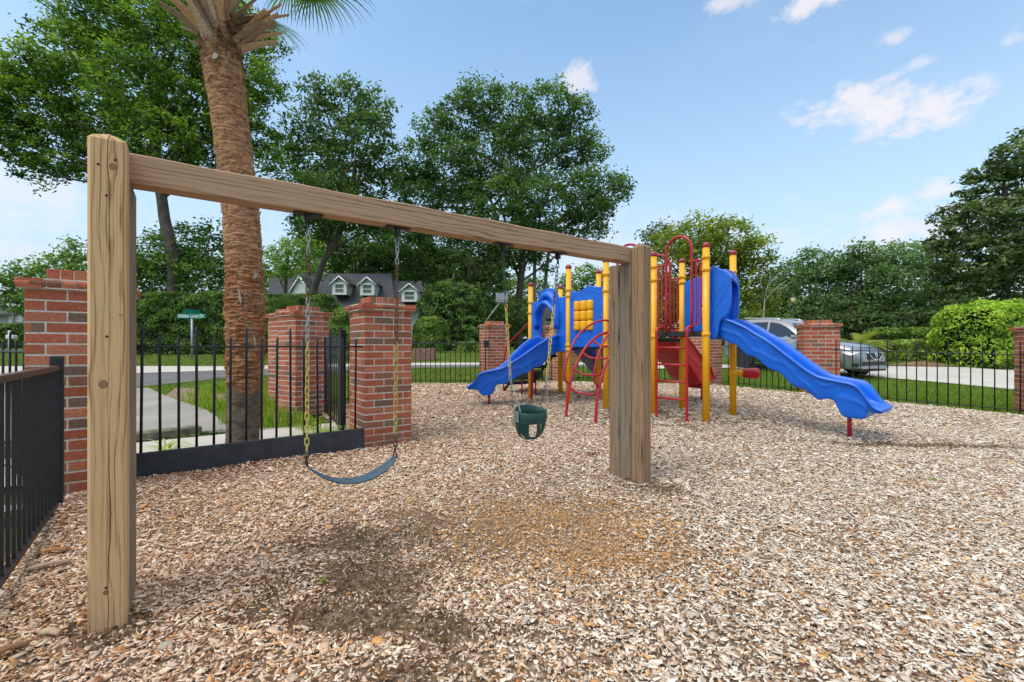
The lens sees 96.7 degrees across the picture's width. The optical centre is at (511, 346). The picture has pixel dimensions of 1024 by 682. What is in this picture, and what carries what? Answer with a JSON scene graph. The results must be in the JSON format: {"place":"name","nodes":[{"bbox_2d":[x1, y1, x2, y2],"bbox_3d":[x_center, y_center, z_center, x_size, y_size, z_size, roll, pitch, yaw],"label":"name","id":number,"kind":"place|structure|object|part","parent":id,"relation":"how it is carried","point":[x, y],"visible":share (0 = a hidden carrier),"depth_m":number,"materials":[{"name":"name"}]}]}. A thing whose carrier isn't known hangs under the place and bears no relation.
{"place":"outdoors","nodes":[
{"label":"outdoors","id":0,"kind":"place"},
{"bbox_2d":[4,388,295,440],"bbox_3d":[-8.552,1.111,7.724,9.966,0.171,4.991,0,0,38],"label":"driveway apron","id":1,"kind":"object","parent":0,"point":[169,412],"visible":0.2,"depth_m":7.58,"materials":[{"name":"grey concrete"}]},
{"bbox_2d":[4,425,201,458],"bbox_3d":[-4.903,1.132,5.418,0.180,0.130,2.022,0,0,43],"label":"kerb stone","id":2,"kind":"object","parent":1,"relation":"on","point":[170,432],"visible":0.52,"depth_m":5.84,"materials":[{"name":"concrete"}]},
{"bbox_2d":[4,423,336,486],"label":"pavement","id":3,"kind":"structure","parent":0,"point":[220,438],"depth_m":5.77,"materials":[{"name":"concrete"}]},
{"bbox_2d":[324,329,345,429],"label":"open gate","id":4,"kind":"structure","parent":3,"relation":"on","point":[339,337],"depth_m":6.21,"materials":[{"name":"metal"}]},
{"bbox_2d":[4,365,586,392],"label":"road","id":5,"kind":"structure","parent":0,"point":[166,377],"depth_m":14.08,"materials":[{"name":"grey asphalt"}]},
{"bbox_2d":[0,362,660,373],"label":"pavement","id":6,"kind":"structure","parent":0,"point":[148,369],"depth_m":16.15,"materials":[{"name":"concrete"}]},
{"bbox_2d":[0,346,1013,563],"bbox_3d":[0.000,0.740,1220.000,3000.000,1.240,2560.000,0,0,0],"label":"ground","id":7,"kind":"structure","parent":0,"point":[266,361],"depth_m":14.00,"materials":[{"name":"green plant"}]},
{"bbox_2d":[5,331,17,350],"bbox_3d":[-26.394,-0.253,24.000,0.440,1.126,0.240,0,0,0],"label":"mailbox","id":8,"kind":"object","parent":7,"relation":"on","point":[13,336],"visible":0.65,"depth_m":23.94,"materials":[{"name":"white paint"}]},
{"bbox_2d":[0,323,24,348],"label":"hedge","id":9,"kind":"object","parent":7,"relation":"on","point":[17,330],"visible":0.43,"depth_m":44.02,"materials":[{"name":"green plant"}]},
{"bbox_2d":[0,303,24,326],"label":"house","id":10,"kind":"structure","parent":7,"relation":"on","point":[7,317],"depth_m":50.00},
{"bbox_2d":[15,315,21,321],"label":"window","id":11,"kind":"structure","parent":10,"relation":"in","point":[17,319],"depth_m":49.90,"materials":[{"name":"white glass"}]},
{"bbox_2d":[0,234,86,316],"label":"tree","id":12,"kind":"object","parent":7,"relation":"on","point":[63,257],"visible":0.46,"depth_m":39.23,"materials":[{"name":"green plant"}]},
{"bbox_2d":[0,0,299,298],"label":"tree","id":13,"kind":"object","parent":7,"relation":"on","point":[146,117],"visible":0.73,"depth_m":23.17,"materials":[{"name":"green plant"}]},
{"bbox_2d":[136,439,198,452],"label":"spider plant","id":14,"kind":"object","parent":7,"relation":"on","point":[168,446],"visible":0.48,"depth_m":4.72,"materials":[{"name":"green plant"}]},
{"bbox_2d":[136,215,224,293],"bbox_3d":[-18.023,-3.282,25.032,7.336,7.607,4.805,0,0,0],"label":"tree","id":15,"kind":"object","parent":7,"relation":"on","point":[206,264],"visible":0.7,"depth_m":24.41,"materials":[{"name":"green plant"}]},
{"bbox_2d":[177,309,204,357],"bbox_3d":[-13.528,-0.475,19.188,1.098,2.142,0.522,0,0,-24],"label":"street sign","id":16,"kind":"object","parent":7,"relation":"on","point":[194,313],"visible":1,"depth_m":19.19,"materials":[{"name":"green metal"}]},
{"bbox_2d":[136,290,292,354],"bbox_3d":[-15.032,-1.025,21.603,9.666,3.166,2.401,0,0,-5],"label":"hedge","id":17,"kind":"object","parent":7,"relation":"on","point":[157,313],"visible":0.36,"depth_m":20.60,"materials":[{"name":"green plant"}]},
{"bbox_2d":[166,387,295,425],"bbox_3d":[-5.235,1.107,9.021,7.956,0.149,1.355,0,0,37],"label":"planting bed","id":18,"kind":"object","parent":7,"relation":"on","point":[172,392],"visible":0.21,"depth_m":10.10,"materials":[{"name":"soil"}]},
{"bbox_2d":[173,380,325,431],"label":"ornamental grass","id":19,"kind":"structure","parent":18,"relation":"on","point":[205,400],"depth_m":7.92,"materials":[{"name":"green plant"}]},
{"bbox_2d":[265,309,286,402],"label":"brick pillar","id":20,"kind":"structure","parent":18,"relation":"on","point":[272,327],"depth_m":8.54,"materials":[{"name":"red brick"}]},
{"bbox_2d":[274,305,332,416],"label":"brick pillar","id":21,"kind":"structure","parent":18,"relation":"on","point":[293,318],"depth_m":7.41,"materials":[{"name":"red brick"}]},
{"bbox_2d":[159,0,374,442],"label":"palm tree","id":22,"kind":"object","parent":7,"relation":"on","point":[226,33],"visible":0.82,"depth_m":5.25,"materials":[{"name":"brown plant"}]},
{"bbox_2d":[264,294,284,348],"bbox_3d":[-10.117,-1.075,19.992,1.892,2.480,1.708,0,0,0],"label":"shrub","id":23,"kind":"object","parent":7,"relation":"on","point":[270,302],"visible":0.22,"depth_m":19.37,"materials":[{"name":"green plant"}]},
{"bbox_2d":[268,293,304,312],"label":"shrub","id":24,"kind":"object","parent":7,"relation":"on","point":[286,301],"visible":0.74,"depth_m":18.15,"materials":[{"name":"green plant"}]},
{"bbox_2d":[203,247,371,292],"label":"tree","id":25,"kind":"object","parent":7,"relation":"on","point":[267,276],"visible":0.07,"depth_m":71.48,"materials":[{"name":"green plant"}]},
{"bbox_2d":[264,229,332,293],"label":"tree","id":26,"kind":"object","parent":7,"relation":"on","point":[281,265],"visible":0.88,"depth_m":49.50,"materials":[{"name":"green plant"}]},
{"bbox_2d":[295,292,341,312],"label":"shrub","id":27,"kind":"object","parent":7,"relation":"on","point":[325,303],"visible":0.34,"depth_m":18.94,"materials":[{"name":"green plant"}]},
{"bbox_2d":[293,422,349,434],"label":"spider plant","id":28,"kind":"object","parent":7,"relation":"on","point":[324,430],"visible":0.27,"depth_m":5.71,"materials":[{"name":"green plant"}]},
{"bbox_2d":[259,69,415,293],"bbox_3d":[-12.698,-10.106,33.818,11.601,21.232,7.463,0,0,0],"label":"tree","id":29,"kind":"object","parent":7,"relation":"on","point":[330,169],"visible":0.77,"depth_m":33.44,"materials":[{"name":"green plant"}]},
{"bbox_2d":[329,307,349,350],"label":"shrub","id":30,"kind":"object","parent":7,"relation":"on","point":[339,320],"visible":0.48,"depth_m":18.08,"materials":[{"name":"green plant"}]},
{"bbox_2d":[335,343,349,402],"bbox_3d":[-2.999,0.443,9.900,0.029,1.308,4.330,0,0,7],"label":"picket fence","id":31,"kind":"object","parent":7,"relation":"on","point":[348,374],"visible":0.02,"depth_m":8.72,"materials":[{"name":"black metal"}]},
{"bbox_2d":[268,274,426,345],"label":"house","id":32,"kind":"structure","parent":7,"relation":"on","point":[344,290],"depth_m":59.44,"materials":[{"name":"grey"}]},
{"bbox_2d":[286,216,454,280],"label":"tree","id":33,"kind":"object","parent":7,"relation":"on","point":[356,251],"visible":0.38,"depth_m":64.17,"materials":[{"name":"green plant"}]},
{"bbox_2d":[413,348,434,360],"bbox_3d":[-3.562,0.363,18.500,0.840,0.540,0.440,0,0,0],"label":"brick planter","id":34,"kind":"object","parent":7,"relation":"on","point":[427,354],"visible":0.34,"depth_m":18.28,"materials":[{"name":"brown brick"}]},
{"bbox_2d":[411,315,449,351],"bbox_3d":[-4.260,-0.646,23.979,2.061,1.980,1.894,0,0,0],"label":"shrub","id":35,"kind":"object","parent":7,"relation":"on","point":[426,329],"visible":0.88,"depth_m":23.31,"materials":[{"name":"green plant"}]},
{"bbox_2d":[416,278,486,350],"bbox_3d":[-3.797,-1.918,28.956,4.756,4.868,4.263,0,0,0],"label":"shrub","id":36,"kind":"object","parent":7,"relation":"on","point":[452,304],"visible":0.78,"depth_m":27.53,"materials":[{"name":"green plant"}]},
{"bbox_2d":[384,231,527,339],"bbox_3d":[-3.989,-4.286,35.907,12.182,10.094,7.284,0,0,0],"label":"tree","id":37,"kind":"object","parent":7,"relation":"on","point":[477,280],"visible":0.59,"depth_m":35.56,"materials":[{"name":"green plant"}]},
{"bbox_2d":[363,246,550,342],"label":"tree","id":38,"kind":"object","parent":7,"relation":"on","point":[511,285],"visible":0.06,"depth_m":73.27,"materials":[{"name":"green plant"}]},
{"bbox_2d":[456,340,478,352],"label":"shrub","id":39,"kind":"object","parent":7,"relation":"on","point":[470,348],"visible":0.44,"depth_m":23.44,"materials":[{"name":"green plant"}]},
{"bbox_2d":[0,352,962,380],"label":"verge grass","id":40,"kind":"structure","parent":7,"relation":"on","point":[468,369],"depth_m":16.15,"materials":[{"name":"green plant"}]},
{"bbox_2d":[477,321,510,372],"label":"brick pillar","id":41,"kind":"structure","parent":7,"relation":"on","point":[496,337],"depth_m":12.10,"materials":[{"name":"red brick"}]},
{"bbox_2d":[411,338,483,382],"bbox_3d":[-1.699,0.377,12.076,2.103,1.182,0.033,0,0,-1],"label":"picket fence","id":42,"kind":"object","parent":41,"relation":"attached to","point":[445,380],"visible":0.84,"depth_m":12.06,"materials":[{"name":"black metal"}]},
{"bbox_2d":[484,330,488,370],"bbox_3d":[-0.667,0.265,11.850,0.140,1.370,0.080,0,0,0],"label":"gate latch","id":43,"kind":"object","parent":42,"relation":"attached to","point":[486,343],"visible":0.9,"depth_m":11.82,"materials":[{"name":"black paint"}]},
{"bbox_2d":[486,293,507,320],"bbox_3d":[-1.293,-1.813,32.717,2.000,4.093,0.824,0,0,0],"label":"basketball hoop","id":44,"kind":"object","parent":7,"relation":"on","point":[499,297],"visible":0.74,"depth_m":32.96,"materials":[{"name":"grey metal"}]},
{"bbox_2d":[381,67,637,348],"bbox_3d":[-0.216,-10.884,38.739,21.614,23.386,11.198,0,0,0],"label":"tree","id":45,"kind":"object","parent":7,"relation":"on","point":[515,181],"visible":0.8,"depth_m":37.20,"materials":[{"name":"green plant"}]},
{"bbox_2d":[0,291,1021,346],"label":"wood","id":46,"kind":"object","parent":7,"relation":"on","point":[659,330],"visible":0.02,"depth_m":81.94,"materials":[{"name":"green plant"}]},
{"bbox_2d":[4,378,1023,444],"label":"lawn grass","id":47,"kind":"structure","parent":7,"relation":"on","point":[974,395],"depth_m":10.35,"materials":[{"name":"green plant"}]},
{"bbox_2d":[513,216,557,301],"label":"tree","id":48,"kind":"object","parent":7,"relation":"on","point":[544,269],"visible":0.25,"depth_m":39.85,"materials":[{"name":"green plant"}]},
{"bbox_2d":[546,307,552,324],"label":"house","id":49,"kind":"structure","parent":7,"relation":"on","point":[548,315],"depth_m":46.00,"materials":[{"name":"white paint"}]},
{"bbox_2d":[540,211,567,338],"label":"tree","id":50,"kind":"object","parent":7,"relation":"on","point":[544,312],"visible":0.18,"depth_m":41.85,"materials":[{"name":"green plant"}]},
{"bbox_2d":[543,322,574,381],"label":"brick pillar","id":51,"kind":"structure","parent":7,"relation":"on","point":[554,365],"depth_m":12.62,"materials":[{"name":"red brick"}]},
{"bbox_2d":[510,338,551,380],"bbox_3d":[0.596,0.371,12.499,1.444,1.173,0.025,0,0,-16],"label":"picket fence","id":52,"kind":"object","parent":51,"relation":"attached to","point":[538,368],"visible":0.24,"depth_m":12.42,"materials":[{"name":"black metal"}]},
{"bbox_2d":[547,262,602,296],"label":"tree","id":53,"kind":"object","parent":7,"relation":"on","point":[587,279],"visible":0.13,"depth_m":59.36,"materials":[{"name":"green plant"}]},
{"bbox_2d":[576,361,672,379],"bbox_3d":[3.440,0.375,12.376,3.384,1.189,0.035,0,0,13],"label":"picket fence","id":54,"kind":"object","parent":7,"relation":"on","point":[578,377],"visible":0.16,"depth_m":12.25,"materials":[{"name":"metal"}]},
{"bbox_2d":[634,215,678,306],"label":"tree","id":55,"kind":"object","parent":7,"relation":"on","point":[652,230],"visible":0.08,"depth_m":45.37,"materials":[{"name":"green plant"}]},
{"bbox_2d":[689,337,721,384],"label":"brick pillar","id":56,"kind":"structure","parent":7,"relation":"on","point":[716,355],"depth_m":11.92,"materials":[{"name":"red brick"}]},
{"bbox_2d":[644,208,785,326],"bbox_3d":[14.849,-4.593,34.003,10.972,10.558,7.613,0,0,0],"label":"tree","id":57,"kind":"object","parent":7,"relation":"on","point":[716,239],"visible":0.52,"depth_m":33.17,"materials":[{"name":"green plant"}]},
{"bbox_2d":[737,309,767,319],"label":"shrub","id":58,"kind":"object","parent":7,"relation":"on","point":[751,314],"visible":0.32,"depth_m":30.30,"materials":[{"name":"green plant"}]},
{"bbox_2d":[726,342,800,390],"bbox_3d":[6.095,0.447,11.150,0.035,1.184,1.809,0,0,-34],"label":"picket fence","id":59,"kind":"object","parent":7,"relation":"on","point":[772,386],"visible":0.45,"depth_m":11.22,"materials":[{"name":"black metal"}]},
{"bbox_2d":[760,261,791,317],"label":"dead tree","id":60,"kind":"object","parent":7,"relation":"on","point":[765,298],"visible":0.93,"depth_m":29.98,"materials":[{"name":"grey wood"}]},
{"bbox_2d":[769,316,800,320],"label":"shrub","id":61,"kind":"object","parent":7,"relation":"on","point":[786,317],"visible":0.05,"depth_m":29.42,"materials":[{"name":"green plant"}]},
{"bbox_2d":[756,257,828,318],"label":"tree","id":62,"kind":"object","parent":7,"relation":"on","point":[783,277],"visible":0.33,"depth_m":40.72,"materials":[{"name":"green plant"}]},
{"bbox_2d":[789,294,796,318],"bbox_3d":[16.675,-1.407,27.000,0.370,3.374,0.370,0,0,-22],"label":"street lamp","id":63,"kind":"object","parent":7,"relation":"on","point":[792,297],"visible":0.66,"depth_m":26.96,"materials":[{"name":"black metal"}]},
{"bbox_2d":[794,320,842,391],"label":"brick pillar","id":64,"kind":"structure","parent":7,"relation":"on","point":[816,340],"depth_m":10.27,"materials":[{"name":"red brick"}]},
{"bbox_2d":[781,242,880,318],"bbox_3d":[26.386,-3.965,37.861,6.897,9.254,6.249,0,0,-18],"label":"tree","id":65,"kind":"object","parent":7,"relation":"on","point":[813,300],"visible":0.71,"depth_m":37.65,"materials":[{"name":"green plant"}]},
{"bbox_2d":[801,311,866,341],"bbox_3d":[20.380,-0.977,29.011,4.551,2.375,4.095,0,0,0],"label":"shrub","id":66,"kind":"object","parent":7,"relation":"on","point":[847,319],"visible":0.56,"depth_m":27.57,"materials":[{"name":"green plant"}]},
{"bbox_2d":[820,236,912,314],"bbox_3d":[28.521,-4.072,36.782,7.832,9.148,5.968,0,0,0],"label":"tree","id":67,"kind":"object","parent":7,"relation":"on","point":[857,269],"visible":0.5,"depth_m":35.62,"materials":[{"name":"green plant"}]},
{"bbox_2d":[840,331,895,357],"bbox_3d":[13.443,-0.036,17.597,2.197,1.018,2.142,0,0,0],"label":"cycad","id":68,"kind":"object","parent":7,"relation":"on","point":[858,337],"visible":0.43,"depth_m":17.35,"materials":[{"name":"green plant"}]},
{"bbox_2d":[850,237,942,319],"bbox_3d":[29.549,-3.704,33.905,8.116,8.636,7.072,0,0,0],"label":"tree","id":69,"kind":"object","parent":7,"relation":"on","point":[891,300],"visible":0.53,"depth_m":33.40,"materials":[{"name":"green plant"}]},
{"bbox_2d":[853,309,943,331],"bbox_3d":[22.788,-0.951,26.997,4.958,2.325,4.566,0,0,0],"label":"shrub","id":70,"kind":"object","parent":7,"relation":"on","point":[913,318],"visible":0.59,"depth_m":25.83,"materials":[{"name":"green plant"}]},
{"bbox_2d":[863,338,937,361],"bbox_3d":[15.979,0.192,18.673,3.732,1.063,1.502,0,0,0],"label":"hedge","id":71,"kind":"object","parent":7,"relation":"on","point":[910,344],"visible":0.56,"depth_m":18.09,"materials":[{"name":"green plant"}]},
{"bbox_2d":[861,326,939,341],"bbox_3d":[18.507,-0.218,21.188,4.067,1.486,1.651,0,0,0],"label":"hedge","id":72,"kind":"object","parent":7,"relation":"on","point":[894,333],"visible":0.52,"depth_m":20.55,"materials":[{"name":"green plant"}]},
{"bbox_2d":[894,238,958,313],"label":"tree","id":73,"kind":"object","parent":7,"relation":"on","point":[925,296],"visible":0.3,"depth_m":30.82,"materials":[{"name":"green plant"}]},
{"bbox_2d":[832,340,1023,412],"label":"picket fence","id":74,"kind":"object","parent":7,"relation":"on","point":[937,352],"visible":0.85,"depth_m":8.52,"materials":[{"name":"black metal"}]},
{"bbox_2d":[914,126,1023,326],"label":"tree","id":75,"kind":"object","parent":7,"relation":"on","point":[978,277],"visible":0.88,"depth_m":23.42,"materials":[{"name":"green plant"}]},
{"bbox_2d":[925,297,1023,369],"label":"shrub","id":76,"kind":"object","parent":7,"relation":"on","point":[973,325],"visible":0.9,"depth_m":16.13,"materials":[{"name":"green plant"}]},
{"bbox_2d":[1009,327,1023,412],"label":"brick pillar","id":77,"kind":"structure","parent":7,"relation":"on","point":[1018,334],"depth_m":7.82,"materials":[{"name":"red brick"}]},
{"bbox_2d":[0,381,1023,681],"bbox_3d":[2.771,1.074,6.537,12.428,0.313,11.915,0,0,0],"label":"wood chips","id":78,"kind":"object","parent":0,"point":[970,585],"visible":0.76,"depth_m":2.57,"materials":[{"name":"beige wood"}]},
{"bbox_2d":[0,640,29,653],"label":"bark strip","id":79,"kind":"object","parent":78,"relation":"on","point":[13,646],"visible":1,"depth_m":1.74,"materials":[{"name":"brown wood"}]},
{"bbox_2d":[0,356,63,588],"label":"metal railing","id":80,"kind":"object","parent":78,"relation":"on","point":[34,447],"visible":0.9,"depth_m":2.60,"materials":[{"name":"black metal"}]},
{"bbox_2d":[25,558,71,571],"bbox_3d":[-2.463,1.158,2.421,0.173,0.027,0.041,0,0,-42],"label":"bark strip","id":81,"kind":"object","parent":78,"relation":"on","point":[43,564],"visible":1,"depth_m":2.41,"materials":[{"name":"brown wood"}]},
{"bbox_2d":[38,627,62,634],"bbox_3d":[-1.867,1.152,1.842,0.081,0.027,0.037,0,0,0],"label":"bark strip","id":82,"kind":"object","parent":78,"relation":"on","point":[53,630],"visible":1,"depth_m":1.83,"materials":[{"name":"brown wood"}]},
{"bbox_2d":[44,547,67,552],"bbox_3d":[-2.591,1.155,2.587,0.103,0.027,0.032,0,0,-16],"label":"bark strip","id":83,"kind":"object","parent":78,"relation":"on","point":[56,549],"visible":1,"depth_m":2.58,"materials":[{"name":"brown wood"}]},
{"bbox_2d":[14,269,140,496],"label":"brick pillar","id":84,"kind":"structure","parent":78,"relation":"on","point":[55,312],"depth_m":3.44,"materials":[{"name":"red brick"}]},
{"bbox_2d":[0,332,24,466],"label":"picket fence","id":85,"kind":"object","parent":84,"relation":"attached to","point":[10,351],"visible":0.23,"depth_m":4.09,"materials":[{"name":"black paint"}]},
{"bbox_2d":[157,640,173,650],"bbox_3d":[-1.376,1.187,1.807,0.055,0.022,0.054,0,0,0],"label":"stone","id":86,"kind":"object","parent":78,"relation":"on","point":[162,646],"visible":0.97,"depth_m":1.79,"materials":[{"name":"white stone"}]},
{"bbox_2d":[206,473,232,480],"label":"dead leaves","id":87,"kind":"object","parent":78,"relation":"on","point":[221,476],"visible":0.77,"depth_m":4.05,"materials":[{"name":"brown plant"}]},
{"bbox_2d":[136,325,364,477],"bbox_3d":[-2.501,0.535,4.642,2.188,1.440,0.065,0,0,-38],"label":"picket fence","id":88,"kind":"object","parent":78,"relation":"on","point":[179,459],"visible":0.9,"depth_m":4.49,"materials":[{"name":"black metal"}]},
{"bbox_2d":[87,134,650,635],"bbox_3d":[-0.371,0.220,3.065,3.626,2.260,0.390,0,0,-35],"label":"swing frame","id":89,"kind":"object","parent":78,"relation":"on","point":[117,172],"visible":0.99,"depth_m":2.11,"materials":[{"name":"wood"}]},
{"bbox_2d":[304,228,398,483],"bbox_3d":[-0.923,0.067,2.668,0.549,1.452,0.120,0,0,-36],"label":"belt swing","id":90,"kind":"object","parent":89,"relation":"hanging from","point":[379,470],"visible":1,"depth_m":2.64,"materials":[{"name":"plastic"}]},
{"bbox_2d":[502,256,558,439],"bbox_3d":[0.148,0.020,3.432,0.504,1.358,0.214,0,0,-14],"label":"bucket swing","id":91,"kind":"object","parent":89,"relation":"hanging from","point":[526,416],"visible":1,"depth_m":3.41,"materials":[{"name":"green plastic"}]},
{"bbox_2d":[345,296,415,447],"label":"brick pillar","id":92,"kind":"structure","parent":78,"relation":"on","point":[372,325],"depth_m":5.38,"materials":[{"name":"red brick"}]},
{"bbox_2d":[466,235,892,435],"bbox_3d":[2.460,-0.253,8.260,6.811,3.031,3.916,0,0,38],"label":"play structure","id":93,"kind":"object","parent":78,"relation":"on","point":[581,320],"visible":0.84,"depth_m":7.50,"materials":[{"name":"yellow paint"}]},
{"bbox_2d":[0,0,1023,342],"label":"sky","id":94,"kind":"structure","parent":0,"point":[832,123],"materials":[{"name":"blue"}]},
{"bbox_2d":[658,364,1013,388],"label":"driveway","id":95,"kind":"structure","parent":0,"point":[988,377],"depth_m":14.24,"materials":[{"name":"concrete"}]},
{"bbox_2d":[724,318,888,374],"bbox_3d":[9.539,-0.027,15.178,2.200,1.964,4.529,0,0,-27],"label":"car","id":96,"kind":"object","parent":95,"relation":"on","point":[784,329],"visible":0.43,"depth_m":14.28,"materials":[{"name":"silver metal"}]},
{"bbox_3d":[8.407,-0.575,15.679,0.143,0.487,0.771,0,0,-29],"label":"side window","id":97,"kind":"part","parent":96,"relation":"part of","materials":[{"name":"black glass"}]},
{"bbox_3d":[8.871,-0.532,14.823,0.146,0.549,1.040,0,0,-28],"label":"side window","id":98,"kind":"part","parent":96,"relation":"part of","materials":[{"name":"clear glass"}]},
{"bbox_2d":[890,361,951,365],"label":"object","id":99,"kind":"structure","parent":0,"point":[924,364],"depth_m":17.06,"materials":[{"name":"brown soil"}]}
]}

